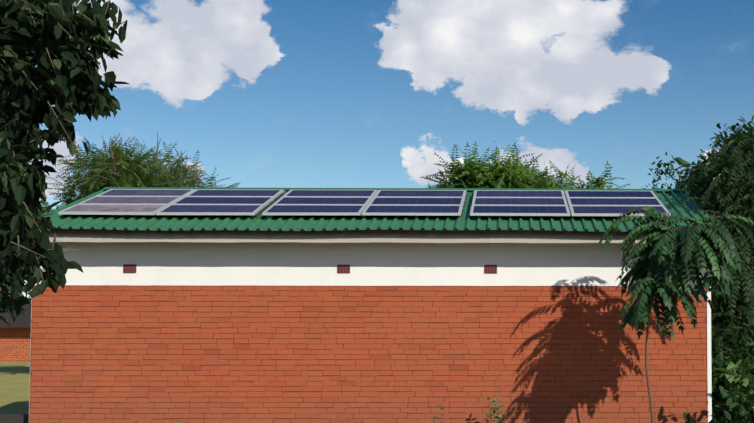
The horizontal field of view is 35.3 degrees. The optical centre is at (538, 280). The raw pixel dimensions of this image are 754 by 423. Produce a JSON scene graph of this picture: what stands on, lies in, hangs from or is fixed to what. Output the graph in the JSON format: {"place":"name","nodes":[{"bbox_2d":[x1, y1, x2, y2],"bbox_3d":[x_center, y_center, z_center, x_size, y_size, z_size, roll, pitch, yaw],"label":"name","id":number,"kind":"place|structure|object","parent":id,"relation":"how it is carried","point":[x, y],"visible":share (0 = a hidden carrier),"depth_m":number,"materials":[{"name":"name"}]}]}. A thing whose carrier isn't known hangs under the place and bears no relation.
{"place":"outdoors","nodes":[
{"label":"outdoors","id":0,"kind":"place"},
{"bbox_2d":[0,360,29,413],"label":"grass","id":1,"kind":"structure","parent":0,"point":[14,385],"depth_m":32.41,"materials":[{"name":"grass"},{"name":"dirt"}]},
{"bbox_2d":[0,302,30,361],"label":"distant house","id":2,"kind":"structure","parent":1,"relation":"on","point":[15,339],"depth_m":45.40,"materials":[{"name":"brick"}]},
{"bbox_2d":[9,0,753,297],"label":"sky","id":3,"kind":"structure","parent":0,"point":[267,93],"materials":[{"name":"blue"}]},
{"bbox_2d":[676,157,735,218],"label":"tree","id":4,"kind":"object","parent":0,"point":[680,161],"depth_m":57.68,"materials":[{"name":"green plant"}]},
{"label":"ground","id":5,"kind":"structure","parent":0,"visible":0},
{"bbox_2d":[0,414,28,422],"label":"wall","id":6,"kind":"structure","parent":5,"relation":"on","point":[15,418],"depth_m":18.95,"materials":[{"name":"grey concrete"}]},
{"bbox_2d":[3,275,31,299],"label":"tree","id":7,"kind":"object","parent":5,"relation":"on","point":[18,294],"visible":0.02,"depth_m":72.41,"materials":[{"name":"green plant"}]},
{"bbox_2d":[1,199,59,301],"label":"tree","id":8,"kind":"object","parent":5,"relation":"on","point":[45,204],"visible":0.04,"depth_m":54.49,"materials":[{"name":"green plant"}]},
{"bbox_2d":[41,161,85,213],"bbox_3d":[-13.146,-0.077,33.610,2.342,6.879,2.402,-1,-3,24],"label":"tree","id":9,"kind":"object","parent":5,"relation":"on","point":[71,194],"visible":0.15,"depth_m":33.42,"materials":[{"name":"green plant"}]},
{"bbox_2d":[0,0,128,326],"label":"tree","id":10,"kind":"object","parent":5,"relation":"on","point":[64,76],"visible":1,"depth_m":8.26,"materials":[{"name":"green plant"}]},
{"bbox_2d":[56,132,240,200],"bbox_3d":[-10.546,-0.410,31.876,5.286,7.356,4.263,2,-3,-29],"label":"tree","id":11,"kind":"object","parent":5,"relation":"on","point":[117,167],"visible":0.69,"depth_m":31.52,"materials":[{"name":"green plant"}]},
{"bbox_2d":[10,389,689,422],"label":"plants","id":12,"kind":"object","parent":5,"relation":"on","point":[494,412],"visible":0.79,"depth_m":18.29,"materials":[{"name":"green plant"}]},
{"bbox_2d":[29,242,711,422],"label":"building walls","id":13,"kind":"structure","parent":5,"relation":"on","point":[202,332],"depth_m":18.85,"materials":[{"name":"brick"}]},
{"bbox_2d":[123,264,496,273],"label":"air vents","id":14,"kind":"object","parent":13,"relation":"attached to","point":[131,268],"visible":1,"depth_m":18.89,"materials":[{"name":"ceramic"}]},
{"bbox_2d":[44,187,717,231],"bbox_3d":[-2.703,-1.174,22.292,11.100,1.208,8.016,0,-3,-1],"label":"roof sheeting","id":15,"kind":"object","parent":13,"relation":"on","point":[466,221],"visible":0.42,"depth_m":18.98,"materials":[{"name":"green paint"}]},
{"bbox_2d":[58,189,670,216],"bbox_3d":[-2.843,-1.375,20.307,10.057,0.745,2.466,0,-3,-1],"label":"solar panel array","id":16,"kind":"object","parent":15,"relation":"on","point":[255,202],"visible":1,"depth_m":20.08,"materials":[{"name":"glass"}]},
{"bbox_2d":[46,228,720,242],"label":"fascia boards","id":17,"kind":"object","parent":13,"relation":"on","point":[363,236],"visible":0.52,"depth_m":18.42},
{"bbox_2d":[421,141,630,188],"bbox_3d":[-0.530,-0.234,32.638,6.374,7.102,5.106,0,-3,-1],"label":"mango tree","id":18,"kind":"object","parent":5,"relation":"on","point":[514,173],"visible":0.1,"depth_m":31.43,"materials":[{"name":"green plant"}]},
{"bbox_2d":[645,164,699,197],"bbox_3d":[4.145,-0.040,35.121,2.700,6.983,3.004,0,-3,-1],"label":"tree","id":19,"kind":"object","parent":5,"relation":"on","point":[686,188],"visible":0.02,"depth_m":34.90,"materials":[{"name":"green plant"}]},
{"bbox_2d":[596,206,753,422],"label":"sapling tree","id":20,"kind":"object","parent":5,"relation":"on","point":[666,268],"visible":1,"depth_m":16.63,"materials":[{"name":"green plant"}]},
{"bbox_2d":[641,147,720,201],"bbox_3d":[4.467,0.394,27.861,4.484,6.952,3.658,0,-3,-1],"label":"dark tree","id":21,"kind":"object","parent":5,"relation":"on","point":[667,169],"depth_m":27.63,"materials":[{"name":"green plant"}]},
{"bbox_2d":[666,115,753,421],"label":"tree","id":22,"kind":"object","parent":5,"relation":"on","point":[728,190],"visible":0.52,"depth_m":20.14,"materials":[{"name":"green plant"}]},
{"bbox_2d":[683,292,753,422],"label":"undergrowth shrubs","id":23,"kind":"object","parent":5,"relation":"on","point":[739,408],"visible":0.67,"depth_m":17.49,"materials":[{"name":"green plant"}]},
{"bbox_2d":[711,348,753,415],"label":"shrub","id":24,"kind":"object","parent":5,"relation":"on","point":[745,380],"visible":0.27,"depth_m":19.55,"materials":[{"name":"green plant"}]}
]}

